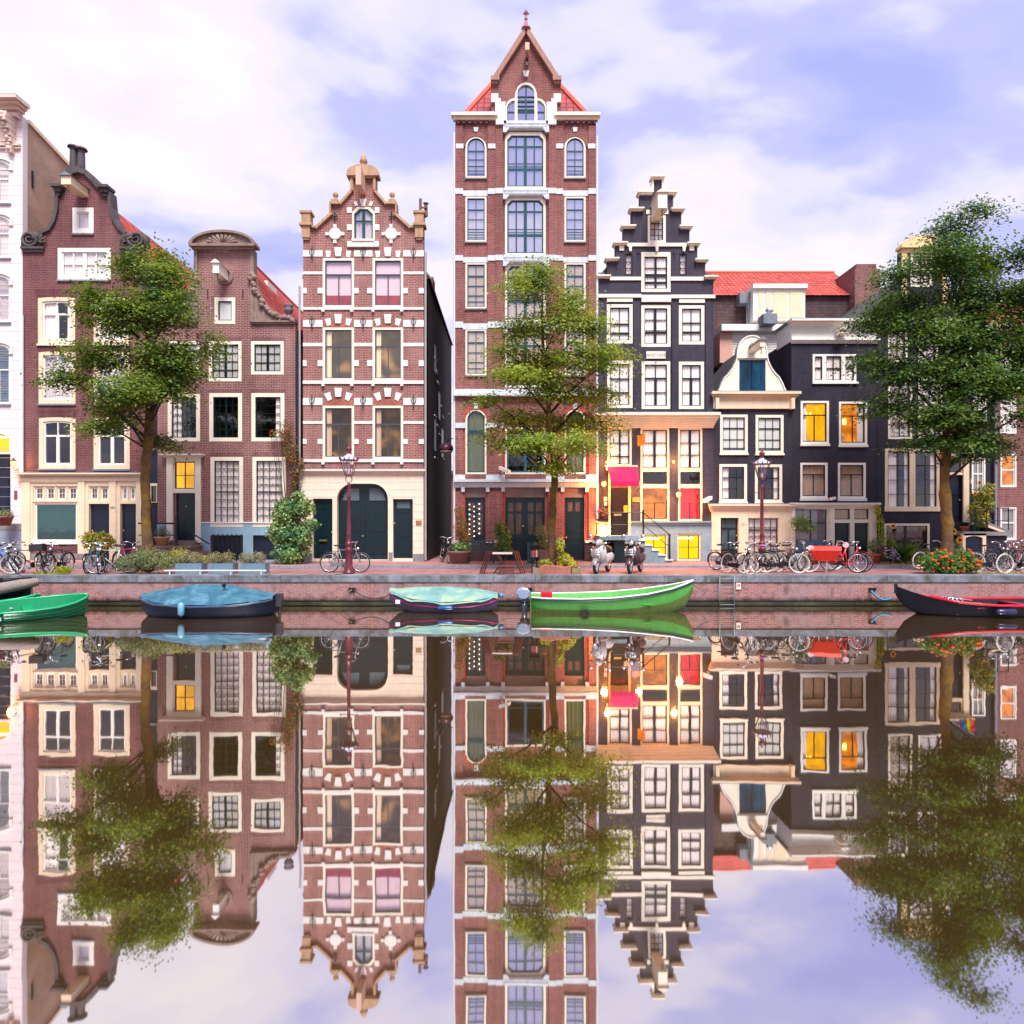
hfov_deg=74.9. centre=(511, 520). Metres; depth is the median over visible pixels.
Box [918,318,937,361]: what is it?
window
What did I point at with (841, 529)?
door
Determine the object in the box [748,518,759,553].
window
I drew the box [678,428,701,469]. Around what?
window
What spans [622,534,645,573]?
scooter
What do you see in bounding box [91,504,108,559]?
door
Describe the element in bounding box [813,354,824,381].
window
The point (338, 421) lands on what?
window
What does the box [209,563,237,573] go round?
planter box
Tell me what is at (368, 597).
mooring rope
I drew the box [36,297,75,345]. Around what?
window
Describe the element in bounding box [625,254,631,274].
window
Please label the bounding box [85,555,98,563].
flower pot
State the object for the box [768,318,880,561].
black cornice house
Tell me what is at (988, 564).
bicycle
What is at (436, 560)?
sidewalk
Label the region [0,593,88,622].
green dinghy
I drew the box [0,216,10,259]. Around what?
window
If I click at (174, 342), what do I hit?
window
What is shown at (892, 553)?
petunias
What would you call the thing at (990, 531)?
dark recessed house
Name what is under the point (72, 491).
transom window
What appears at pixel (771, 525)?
window
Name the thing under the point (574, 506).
door
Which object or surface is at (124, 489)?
transom window
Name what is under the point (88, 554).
bicycle
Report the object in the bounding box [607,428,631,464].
window
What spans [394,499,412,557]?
door
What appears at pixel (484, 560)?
folded chair
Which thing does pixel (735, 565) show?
bicycle
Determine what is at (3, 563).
bicycle
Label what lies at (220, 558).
heather
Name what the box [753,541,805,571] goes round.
bicycle
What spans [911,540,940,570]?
bicycle
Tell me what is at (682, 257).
window
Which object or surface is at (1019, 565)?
bicycle
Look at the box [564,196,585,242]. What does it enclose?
window
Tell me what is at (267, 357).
window
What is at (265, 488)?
window
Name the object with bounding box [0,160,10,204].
window
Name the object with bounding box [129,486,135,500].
transom window
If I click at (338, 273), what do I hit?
window
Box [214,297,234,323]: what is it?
window
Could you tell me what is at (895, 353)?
window
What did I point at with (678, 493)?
wall lamp
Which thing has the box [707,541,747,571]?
bicycle
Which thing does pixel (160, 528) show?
potted grass
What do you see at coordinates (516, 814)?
canal water
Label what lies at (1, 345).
window
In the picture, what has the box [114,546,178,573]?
hedge
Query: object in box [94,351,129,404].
window
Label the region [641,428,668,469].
window
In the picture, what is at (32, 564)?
bicycle
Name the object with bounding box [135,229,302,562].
brick neck gable house
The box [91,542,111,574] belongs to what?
bicycle
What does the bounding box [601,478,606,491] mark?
wall lamp
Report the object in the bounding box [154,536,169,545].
flower pot
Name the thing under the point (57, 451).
window
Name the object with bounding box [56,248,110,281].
window
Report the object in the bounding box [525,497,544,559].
door
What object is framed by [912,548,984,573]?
marigold bed
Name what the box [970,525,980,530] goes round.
flower pot
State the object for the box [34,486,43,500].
transom window
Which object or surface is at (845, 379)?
window
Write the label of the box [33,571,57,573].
weeds
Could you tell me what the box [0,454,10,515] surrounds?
door
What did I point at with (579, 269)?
window
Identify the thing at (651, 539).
basement window
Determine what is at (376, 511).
carriage door
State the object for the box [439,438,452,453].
alley lamp
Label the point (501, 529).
shrub
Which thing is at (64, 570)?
weeds
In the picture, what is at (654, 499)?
window
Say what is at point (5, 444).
window
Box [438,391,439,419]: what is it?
blind window
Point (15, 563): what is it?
bicycle
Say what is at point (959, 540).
sunflower
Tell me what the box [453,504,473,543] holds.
vine
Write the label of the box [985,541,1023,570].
bicycle
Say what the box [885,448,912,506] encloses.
window
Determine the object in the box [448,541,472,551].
leafy plant
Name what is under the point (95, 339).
window
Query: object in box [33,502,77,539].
window
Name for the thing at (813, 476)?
window
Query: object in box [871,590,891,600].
mooring rope
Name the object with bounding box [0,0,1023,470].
sky
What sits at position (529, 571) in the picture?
street
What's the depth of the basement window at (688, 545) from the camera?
28.93 m
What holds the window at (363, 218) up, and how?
in the banded brick house at (377, 368)
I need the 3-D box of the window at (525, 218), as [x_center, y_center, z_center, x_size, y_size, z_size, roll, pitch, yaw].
[0.565,-12.494,28.454,1.719,2.473,0.172,0,0,0]
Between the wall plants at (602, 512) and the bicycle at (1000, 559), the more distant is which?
the wall plants at (602, 512)
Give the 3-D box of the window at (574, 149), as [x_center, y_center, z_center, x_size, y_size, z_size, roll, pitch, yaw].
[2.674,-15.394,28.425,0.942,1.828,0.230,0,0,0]
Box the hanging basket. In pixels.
[788,508,817,534]
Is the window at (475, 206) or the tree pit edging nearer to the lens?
the tree pit edging
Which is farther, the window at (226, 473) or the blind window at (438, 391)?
the blind window at (438, 391)
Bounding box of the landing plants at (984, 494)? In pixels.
[967,482,996,529]
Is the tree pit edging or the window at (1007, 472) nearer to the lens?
the tree pit edging
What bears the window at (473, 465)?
in the tower warehouse
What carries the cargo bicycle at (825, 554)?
on the street
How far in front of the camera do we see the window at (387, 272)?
28.50 m
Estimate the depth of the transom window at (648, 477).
29.06 m
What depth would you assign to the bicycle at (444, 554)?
27.68 m
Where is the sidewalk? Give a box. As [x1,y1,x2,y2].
[6,550,1023,564]
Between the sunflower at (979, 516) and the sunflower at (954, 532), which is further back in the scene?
the sunflower at (979, 516)
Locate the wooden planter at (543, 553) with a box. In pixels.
[539,549,547,563]
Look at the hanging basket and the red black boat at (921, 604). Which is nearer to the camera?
the red black boat at (921, 604)
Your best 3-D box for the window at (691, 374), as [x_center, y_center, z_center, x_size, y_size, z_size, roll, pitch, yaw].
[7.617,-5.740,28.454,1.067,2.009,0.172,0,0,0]
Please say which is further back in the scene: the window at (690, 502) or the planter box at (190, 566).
the window at (690, 502)
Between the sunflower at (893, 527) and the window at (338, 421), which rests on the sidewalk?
the sunflower at (893, 527)
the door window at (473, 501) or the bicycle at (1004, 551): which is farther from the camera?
the door window at (473, 501)
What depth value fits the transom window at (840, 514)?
28.48 m
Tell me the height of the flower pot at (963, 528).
0.200 m
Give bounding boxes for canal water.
[0,606,1023,1023]
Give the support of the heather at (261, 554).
in the planter box at (254, 566)
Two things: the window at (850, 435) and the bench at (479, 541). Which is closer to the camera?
the bench at (479, 541)
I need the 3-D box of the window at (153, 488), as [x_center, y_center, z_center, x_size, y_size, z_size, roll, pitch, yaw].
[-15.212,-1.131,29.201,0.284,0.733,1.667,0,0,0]
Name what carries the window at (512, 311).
in the tower warehouse
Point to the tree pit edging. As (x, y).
(548, 569)
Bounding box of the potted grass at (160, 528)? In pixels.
[154,524,170,536]
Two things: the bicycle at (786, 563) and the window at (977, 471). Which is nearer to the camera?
the bicycle at (786, 563)
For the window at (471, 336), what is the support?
in the tower warehouse
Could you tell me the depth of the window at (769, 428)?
28.43 m
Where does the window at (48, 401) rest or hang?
in the brick gable house at (72, 490)
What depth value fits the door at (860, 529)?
28.47 m
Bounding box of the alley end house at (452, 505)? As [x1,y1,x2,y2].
[452,471,452,539]
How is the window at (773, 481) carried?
in the bell gable house at (754, 398)
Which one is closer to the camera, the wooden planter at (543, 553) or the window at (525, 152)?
the wooden planter at (543, 553)
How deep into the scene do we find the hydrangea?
26.40 m
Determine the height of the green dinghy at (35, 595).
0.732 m
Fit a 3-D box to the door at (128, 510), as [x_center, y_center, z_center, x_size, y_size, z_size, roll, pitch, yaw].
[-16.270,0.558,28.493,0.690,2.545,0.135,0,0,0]
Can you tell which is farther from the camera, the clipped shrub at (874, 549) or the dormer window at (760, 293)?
the dormer window at (760, 293)
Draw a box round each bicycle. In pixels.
[0,541,18,571]
[0,541,61,573]
[0,542,25,569]
[0,544,25,573]
[28,541,53,572]
[41,544,74,573]
[82,542,105,573]
[84,542,141,573]
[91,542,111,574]
[112,541,140,571]
[319,541,369,572]
[439,536,453,562]
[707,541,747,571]
[720,542,758,574]
[735,541,778,572]
[748,541,786,572]
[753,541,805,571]
[758,541,809,572]
[766,541,819,571]
[796,540,843,569]
[796,540,867,572]
[820,541,873,571]
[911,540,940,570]
[971,541,1014,571]
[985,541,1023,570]
[995,542,1023,573]
[998,540,1023,568]
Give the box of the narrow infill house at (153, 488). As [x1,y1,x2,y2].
[148,278,185,544]
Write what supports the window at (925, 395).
in the ochre neck gable house at (907, 493)
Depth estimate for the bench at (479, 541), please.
27.34 m
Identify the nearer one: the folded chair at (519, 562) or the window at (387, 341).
the folded chair at (519, 562)
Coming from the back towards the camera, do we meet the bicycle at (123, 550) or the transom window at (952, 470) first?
the transom window at (952, 470)
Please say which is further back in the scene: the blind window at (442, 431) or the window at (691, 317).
the blind window at (442, 431)
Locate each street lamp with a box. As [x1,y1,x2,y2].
[339,444,358,573]
[751,449,772,570]
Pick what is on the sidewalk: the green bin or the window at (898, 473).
the green bin
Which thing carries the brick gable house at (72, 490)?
on the street
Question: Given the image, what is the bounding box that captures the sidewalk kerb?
[4,565,1021,567]
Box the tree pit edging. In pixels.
[532,565,580,573]
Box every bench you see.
[467,540,493,563]
[799,540,837,561]
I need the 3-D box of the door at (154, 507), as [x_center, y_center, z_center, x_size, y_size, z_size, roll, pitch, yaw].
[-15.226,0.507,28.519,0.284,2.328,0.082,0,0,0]
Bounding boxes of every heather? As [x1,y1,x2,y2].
[174,550,202,562]
[205,551,235,562]
[238,551,266,562]
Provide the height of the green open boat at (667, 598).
1.366 m
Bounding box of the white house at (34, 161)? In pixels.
[0,93,68,560]
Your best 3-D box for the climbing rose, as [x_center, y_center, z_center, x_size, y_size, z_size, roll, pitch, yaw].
[-9.439,-1.270,28.123,1.630,6.011,0.395,0,0,0]
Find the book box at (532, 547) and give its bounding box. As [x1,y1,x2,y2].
[529,544,539,567]
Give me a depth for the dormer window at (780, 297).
33.47 m
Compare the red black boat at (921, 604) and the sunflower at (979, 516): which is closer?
the red black boat at (921, 604)
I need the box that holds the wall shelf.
[596,519,608,525]
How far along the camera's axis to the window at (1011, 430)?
28.46 m
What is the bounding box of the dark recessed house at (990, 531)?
[933,338,1010,562]
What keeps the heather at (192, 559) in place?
in the planter box at (190, 566)
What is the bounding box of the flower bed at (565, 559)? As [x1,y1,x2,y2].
[538,537,578,568]
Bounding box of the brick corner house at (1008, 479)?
[981,304,1023,558]
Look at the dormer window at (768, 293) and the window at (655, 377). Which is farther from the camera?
the dormer window at (768, 293)
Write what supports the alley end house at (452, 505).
on the street
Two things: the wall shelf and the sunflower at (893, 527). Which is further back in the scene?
the wall shelf
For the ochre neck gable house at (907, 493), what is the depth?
28.38 m
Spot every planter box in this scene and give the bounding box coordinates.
[175,563,206,573]
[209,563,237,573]
[240,563,269,573]
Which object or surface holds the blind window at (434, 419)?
in the banded brick house at (377, 368)
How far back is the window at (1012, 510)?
28.46 m
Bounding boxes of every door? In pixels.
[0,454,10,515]
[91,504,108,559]
[122,504,135,553]
[152,505,156,544]
[177,493,194,539]
[314,499,331,558]
[338,484,387,559]
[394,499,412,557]
[505,497,524,559]
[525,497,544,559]
[565,497,583,559]
[610,489,627,534]
[721,518,736,560]
[835,523,848,560]
[854,523,866,560]
[949,475,959,521]
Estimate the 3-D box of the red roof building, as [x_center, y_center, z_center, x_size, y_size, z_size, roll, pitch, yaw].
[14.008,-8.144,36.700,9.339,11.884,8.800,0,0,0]
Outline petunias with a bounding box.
[878,545,900,562]
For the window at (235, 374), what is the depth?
28.41 m
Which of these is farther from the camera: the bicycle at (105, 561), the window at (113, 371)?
the window at (113, 371)
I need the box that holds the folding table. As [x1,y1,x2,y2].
[492,552,511,573]
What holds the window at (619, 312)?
in the step gable house at (655, 280)
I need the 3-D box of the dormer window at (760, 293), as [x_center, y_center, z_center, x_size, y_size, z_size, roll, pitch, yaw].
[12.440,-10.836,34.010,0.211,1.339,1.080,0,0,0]
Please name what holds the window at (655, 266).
in the step gable house at (655, 280)
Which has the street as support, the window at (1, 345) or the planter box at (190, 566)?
the planter box at (190, 566)
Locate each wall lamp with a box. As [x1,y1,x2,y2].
[10,458,17,470]
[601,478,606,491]
[676,489,680,501]
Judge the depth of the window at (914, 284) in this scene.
28.41 m
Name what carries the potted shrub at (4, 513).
in the flower pot at (5, 520)
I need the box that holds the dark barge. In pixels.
[0,577,39,599]
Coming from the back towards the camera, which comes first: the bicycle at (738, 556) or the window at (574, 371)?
the window at (574, 371)
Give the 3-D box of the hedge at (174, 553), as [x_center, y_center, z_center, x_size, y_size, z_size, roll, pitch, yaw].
[-11.352,1.292,23.409,1.581,0.746,0.687,0,0,0]
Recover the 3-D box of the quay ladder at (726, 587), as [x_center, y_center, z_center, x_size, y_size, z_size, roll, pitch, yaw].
[7.035,2.369,21.904,0.508,1.082,0.113,0,0,0]
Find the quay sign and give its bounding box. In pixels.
[736,582,740,589]
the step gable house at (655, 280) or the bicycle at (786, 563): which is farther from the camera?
the step gable house at (655, 280)
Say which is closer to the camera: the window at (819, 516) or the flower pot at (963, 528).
the flower pot at (963, 528)
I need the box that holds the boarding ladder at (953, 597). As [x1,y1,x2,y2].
[940,596,976,602]
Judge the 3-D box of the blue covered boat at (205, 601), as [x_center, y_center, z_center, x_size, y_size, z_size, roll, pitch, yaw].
[-8.939,2.407,19.849,4.133,1.214,2.190,0,0,-3]
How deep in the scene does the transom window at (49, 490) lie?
28.41 m
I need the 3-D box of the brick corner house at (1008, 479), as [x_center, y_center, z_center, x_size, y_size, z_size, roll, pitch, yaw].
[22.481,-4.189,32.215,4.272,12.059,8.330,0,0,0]
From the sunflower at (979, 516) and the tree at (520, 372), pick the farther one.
the sunflower at (979, 516)
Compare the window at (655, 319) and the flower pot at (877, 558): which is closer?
the flower pot at (877, 558)
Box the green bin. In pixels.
[527,542,535,562]
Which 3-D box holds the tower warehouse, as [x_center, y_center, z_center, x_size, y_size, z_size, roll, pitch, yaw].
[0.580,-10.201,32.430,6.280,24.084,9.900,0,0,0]
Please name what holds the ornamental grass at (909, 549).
on the sidewalk
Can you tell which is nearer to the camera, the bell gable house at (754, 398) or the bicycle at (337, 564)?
the bicycle at (337, 564)
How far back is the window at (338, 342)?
28.51 m
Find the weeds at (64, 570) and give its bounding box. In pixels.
[52,565,76,573]
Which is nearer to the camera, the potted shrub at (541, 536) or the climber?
the potted shrub at (541, 536)
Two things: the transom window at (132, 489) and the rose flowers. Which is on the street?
the rose flowers
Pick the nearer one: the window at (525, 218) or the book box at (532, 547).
the book box at (532, 547)
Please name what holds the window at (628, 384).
in the step gable house at (655, 280)
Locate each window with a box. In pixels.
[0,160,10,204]
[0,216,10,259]
[0,275,10,323]
[0,344,10,405]
[0,433,10,452]
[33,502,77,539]
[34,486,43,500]
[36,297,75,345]
[37,351,75,405]
[37,417,75,469]
[45,486,54,500]
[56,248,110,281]
[56,486,65,500]
[67,486,77,500]
[71,208,93,234]
[89,486,98,500]
[92,417,129,470]
[94,297,129,345]
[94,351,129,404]
[100,486,108,500]
[121,486,127,500]
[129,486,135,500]
[150,485,156,502]
[168,394,199,440]
[169,341,198,368]
[173,461,194,489]
[209,341,241,380]
[209,393,241,440]
[210,457,242,526]
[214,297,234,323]
[251,341,283,374]
[251,393,283,440]
[252,457,285,526]
[323,258,353,306]
[323,327,353,380]
[323,406,353,458]
[352,207,374,238]
[373,258,402,306]
[373,327,402,380]
[373,406,402,458]
[434,343,435,374]
[434,419,435,450]
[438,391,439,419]
[441,428,443,457]
[465,136,486,179]
[465,196,486,242]
[465,263,486,309]
[465,330,486,376]
[465,409,486,473]
[465,497,484,539]
[505,132,545,186]
[505,198,545,253]
[505,264,545,320]
[505,332,545,387]
[505,427,545,473]
[506,82,545,119]
[564,136,585,179]
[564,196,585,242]
[564,263,585,309]
[564,330,585,376]
[565,409,585,473]
[607,304,632,342]
[607,361,632,407]
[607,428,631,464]
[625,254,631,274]
[641,252,670,291]
[641,305,670,346]
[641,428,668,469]
[641,470,668,485]
[641,486,668,520]
[641,534,666,557]
[642,361,669,408]
[648,215,665,242]
[677,534,700,560]
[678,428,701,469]
[678,470,701,485]
[678,486,701,520]
[679,254,685,274]
[679,305,703,344]
[679,362,703,408]
[719,464,747,502]
[720,415,748,454]
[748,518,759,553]
[754,464,782,502]
[755,415,784,454]
[758,291,762,317]
[764,518,778,552]
[766,291,771,307]
[774,291,786,317]
[789,291,802,317]
[795,509,827,559]
[800,401,829,445]
[800,463,828,500]
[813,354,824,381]
[824,354,842,381]
[835,509,849,519]
[837,463,866,500]
[838,402,868,446]
[843,354,855,381]
[854,509,868,519]
[884,524,929,554]
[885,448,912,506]
[888,332,907,361]
[888,379,911,438]
[911,254,931,286]
[913,449,939,506]
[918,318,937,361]
[918,379,941,437]
[950,461,961,472]
[970,458,984,493]
[971,368,986,419]
[1000,397,1015,433]
[1000,454,1015,486]
[1000,507,1015,539]
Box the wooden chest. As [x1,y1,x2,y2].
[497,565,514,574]
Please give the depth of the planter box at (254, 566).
22.75 m
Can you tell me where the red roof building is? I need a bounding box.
[706,264,879,375]
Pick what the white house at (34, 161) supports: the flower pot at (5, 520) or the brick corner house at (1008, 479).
the flower pot at (5, 520)
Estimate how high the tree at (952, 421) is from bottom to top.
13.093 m
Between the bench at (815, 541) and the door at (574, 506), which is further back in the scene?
the door at (574, 506)
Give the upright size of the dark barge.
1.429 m
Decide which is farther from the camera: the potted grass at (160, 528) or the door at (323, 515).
the door at (323, 515)
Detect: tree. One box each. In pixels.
[4,231,251,571]
[449,252,655,564]
[818,192,1023,555]
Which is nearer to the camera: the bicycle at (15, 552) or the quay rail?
the quay rail
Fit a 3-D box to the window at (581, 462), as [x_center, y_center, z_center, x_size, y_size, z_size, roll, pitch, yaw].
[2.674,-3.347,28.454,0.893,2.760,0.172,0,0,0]
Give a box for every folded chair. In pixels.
[479,550,491,573]
[513,550,525,573]
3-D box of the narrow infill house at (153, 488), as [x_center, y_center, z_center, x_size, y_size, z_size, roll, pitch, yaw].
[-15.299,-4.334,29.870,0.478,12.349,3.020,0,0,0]
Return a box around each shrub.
[0,508,17,517]
[492,519,512,561]
[532,522,556,549]
[867,537,885,553]
[906,548,927,562]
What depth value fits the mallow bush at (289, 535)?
26.40 m
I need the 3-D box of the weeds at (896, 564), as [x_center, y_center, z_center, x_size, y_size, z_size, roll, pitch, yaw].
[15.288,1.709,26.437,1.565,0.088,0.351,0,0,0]
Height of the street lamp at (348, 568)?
4.440 m
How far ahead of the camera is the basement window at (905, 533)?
28.93 m
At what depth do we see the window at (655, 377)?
28.46 m
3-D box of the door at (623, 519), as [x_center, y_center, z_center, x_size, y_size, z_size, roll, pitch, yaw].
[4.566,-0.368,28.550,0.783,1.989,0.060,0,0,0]
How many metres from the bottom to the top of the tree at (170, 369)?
12.027 m
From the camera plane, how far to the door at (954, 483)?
28.48 m
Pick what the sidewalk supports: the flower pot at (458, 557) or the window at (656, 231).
the flower pot at (458, 557)
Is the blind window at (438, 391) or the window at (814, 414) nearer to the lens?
the window at (814, 414)
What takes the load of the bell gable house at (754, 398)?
on the street
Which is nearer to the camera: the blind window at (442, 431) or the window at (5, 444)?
the window at (5, 444)
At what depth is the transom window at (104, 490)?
28.41 m
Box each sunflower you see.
[884,523,897,559]
[953,529,957,553]
[956,536,963,549]
[967,491,978,530]
[976,480,982,530]
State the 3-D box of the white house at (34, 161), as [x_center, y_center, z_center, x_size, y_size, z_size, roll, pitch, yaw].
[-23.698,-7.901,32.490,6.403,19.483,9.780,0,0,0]
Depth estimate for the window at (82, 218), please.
28.37 m
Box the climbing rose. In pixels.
[269,419,306,503]
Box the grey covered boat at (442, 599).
[388,586,503,612]
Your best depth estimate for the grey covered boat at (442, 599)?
20.37 m
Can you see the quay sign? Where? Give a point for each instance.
(738, 585)
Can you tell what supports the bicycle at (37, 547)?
on the street
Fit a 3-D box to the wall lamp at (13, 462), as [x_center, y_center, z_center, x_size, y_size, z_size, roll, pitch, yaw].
[-20.979,-2.366,28.153,0.226,0.546,0.388,0,0,-20]
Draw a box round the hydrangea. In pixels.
[78,529,117,552]
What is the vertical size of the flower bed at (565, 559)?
1.274 m
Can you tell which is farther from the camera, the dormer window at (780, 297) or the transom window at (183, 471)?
the dormer window at (780, 297)
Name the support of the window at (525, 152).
in the tower warehouse
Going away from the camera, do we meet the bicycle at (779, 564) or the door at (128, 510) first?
the bicycle at (779, 564)
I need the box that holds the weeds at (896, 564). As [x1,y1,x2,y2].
[880,563,915,564]
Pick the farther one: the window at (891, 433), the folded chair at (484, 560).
the window at (891, 433)
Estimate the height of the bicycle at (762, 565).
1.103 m
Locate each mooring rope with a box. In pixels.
[353,589,388,598]
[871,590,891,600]
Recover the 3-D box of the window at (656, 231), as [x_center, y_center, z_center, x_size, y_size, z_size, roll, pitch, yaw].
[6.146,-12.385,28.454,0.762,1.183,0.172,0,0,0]
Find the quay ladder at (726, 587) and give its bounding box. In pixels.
[718,576,734,605]
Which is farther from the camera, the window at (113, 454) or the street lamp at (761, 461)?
the window at (113, 454)
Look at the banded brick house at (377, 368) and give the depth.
28.38 m
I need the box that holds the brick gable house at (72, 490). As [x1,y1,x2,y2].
[14,144,191,560]
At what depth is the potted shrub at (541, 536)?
26.62 m
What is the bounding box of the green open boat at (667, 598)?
[516,580,693,614]
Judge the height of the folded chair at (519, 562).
0.792 m
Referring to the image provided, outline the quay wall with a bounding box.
[0,574,1023,605]
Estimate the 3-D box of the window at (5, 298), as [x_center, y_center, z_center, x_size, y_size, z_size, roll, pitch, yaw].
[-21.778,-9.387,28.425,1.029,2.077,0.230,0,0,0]
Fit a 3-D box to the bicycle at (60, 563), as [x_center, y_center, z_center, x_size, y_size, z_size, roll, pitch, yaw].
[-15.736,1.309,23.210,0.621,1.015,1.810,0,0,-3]
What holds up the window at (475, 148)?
in the tower warehouse
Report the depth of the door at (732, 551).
28.50 m
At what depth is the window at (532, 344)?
28.46 m
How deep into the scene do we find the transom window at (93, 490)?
28.41 m
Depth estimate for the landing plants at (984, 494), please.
27.36 m
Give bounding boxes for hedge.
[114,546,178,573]
[167,547,210,565]
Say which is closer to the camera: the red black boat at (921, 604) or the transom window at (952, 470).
the red black boat at (921, 604)
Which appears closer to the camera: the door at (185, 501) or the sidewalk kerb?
the sidewalk kerb
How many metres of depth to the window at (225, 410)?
28.41 m
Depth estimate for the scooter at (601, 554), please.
22.82 m
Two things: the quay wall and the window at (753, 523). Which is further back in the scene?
the window at (753, 523)
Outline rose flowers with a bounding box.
[915,564,923,571]
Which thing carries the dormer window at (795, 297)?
in the red roof building
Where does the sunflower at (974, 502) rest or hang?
on the dark recessed house at (990, 531)
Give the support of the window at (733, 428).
in the bell gable house at (754, 398)
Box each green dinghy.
[0,593,40,600]
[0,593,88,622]
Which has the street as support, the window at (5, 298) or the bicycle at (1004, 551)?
the bicycle at (1004, 551)
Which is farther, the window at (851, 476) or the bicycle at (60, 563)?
the window at (851, 476)
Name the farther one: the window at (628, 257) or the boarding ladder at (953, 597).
the window at (628, 257)
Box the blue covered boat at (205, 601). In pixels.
[139,582,283,618]
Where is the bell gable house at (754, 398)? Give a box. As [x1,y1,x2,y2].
[708,335,801,561]
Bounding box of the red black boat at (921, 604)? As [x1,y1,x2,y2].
[894,584,1023,616]
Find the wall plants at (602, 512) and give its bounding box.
[597,507,608,515]
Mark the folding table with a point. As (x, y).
(497, 553)
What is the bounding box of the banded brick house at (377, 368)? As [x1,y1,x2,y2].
[297,153,452,561]
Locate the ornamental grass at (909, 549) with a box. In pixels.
[866,540,935,562]
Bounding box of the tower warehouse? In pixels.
[451,9,599,561]
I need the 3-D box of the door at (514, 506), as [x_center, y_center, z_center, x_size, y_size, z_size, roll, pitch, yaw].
[0.120,0.351,28.530,0.857,2.668,0.080,0,0,0]
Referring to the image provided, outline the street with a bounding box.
[0,540,1023,573]
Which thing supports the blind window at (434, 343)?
in the banded brick house at (377, 368)
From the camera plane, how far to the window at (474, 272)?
28.46 m
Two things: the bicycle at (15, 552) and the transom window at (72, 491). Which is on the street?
the bicycle at (15, 552)
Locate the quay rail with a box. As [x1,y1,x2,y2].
[164,570,266,574]
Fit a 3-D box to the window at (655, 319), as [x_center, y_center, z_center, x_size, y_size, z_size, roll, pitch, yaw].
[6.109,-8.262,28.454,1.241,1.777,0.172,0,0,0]
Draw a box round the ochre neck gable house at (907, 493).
[841,234,974,560]
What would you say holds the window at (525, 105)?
in the tower warehouse
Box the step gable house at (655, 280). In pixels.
[593,175,720,562]
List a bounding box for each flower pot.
[0,516,13,525]
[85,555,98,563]
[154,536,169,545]
[447,550,470,563]
[869,554,882,562]
[960,526,967,530]
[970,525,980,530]
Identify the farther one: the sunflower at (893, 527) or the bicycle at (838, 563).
the sunflower at (893, 527)
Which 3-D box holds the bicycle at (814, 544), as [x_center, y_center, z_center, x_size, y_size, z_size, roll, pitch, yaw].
[11.348,1.271,24.599,1.810,1.090,0.620,0,0,-4]
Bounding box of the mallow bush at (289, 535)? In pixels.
[264,491,321,563]
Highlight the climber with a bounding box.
[874,504,885,546]
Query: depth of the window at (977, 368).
28.41 m
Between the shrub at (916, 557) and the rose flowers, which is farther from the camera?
the shrub at (916, 557)
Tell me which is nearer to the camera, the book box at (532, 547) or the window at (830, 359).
the book box at (532, 547)
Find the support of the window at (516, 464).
in the tower warehouse
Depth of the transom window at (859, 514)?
28.48 m
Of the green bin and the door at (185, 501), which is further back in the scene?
the door at (185, 501)
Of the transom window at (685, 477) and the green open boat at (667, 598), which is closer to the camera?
the green open boat at (667, 598)
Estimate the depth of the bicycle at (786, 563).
23.52 m
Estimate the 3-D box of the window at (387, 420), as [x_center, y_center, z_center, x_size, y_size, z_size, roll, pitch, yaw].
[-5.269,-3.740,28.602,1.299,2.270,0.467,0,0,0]
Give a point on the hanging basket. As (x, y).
(805, 527)
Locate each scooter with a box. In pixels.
[588,534,613,573]
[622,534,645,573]
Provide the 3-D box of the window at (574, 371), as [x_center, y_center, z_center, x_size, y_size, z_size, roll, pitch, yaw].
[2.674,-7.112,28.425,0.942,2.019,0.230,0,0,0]
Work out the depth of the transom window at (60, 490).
28.41 m

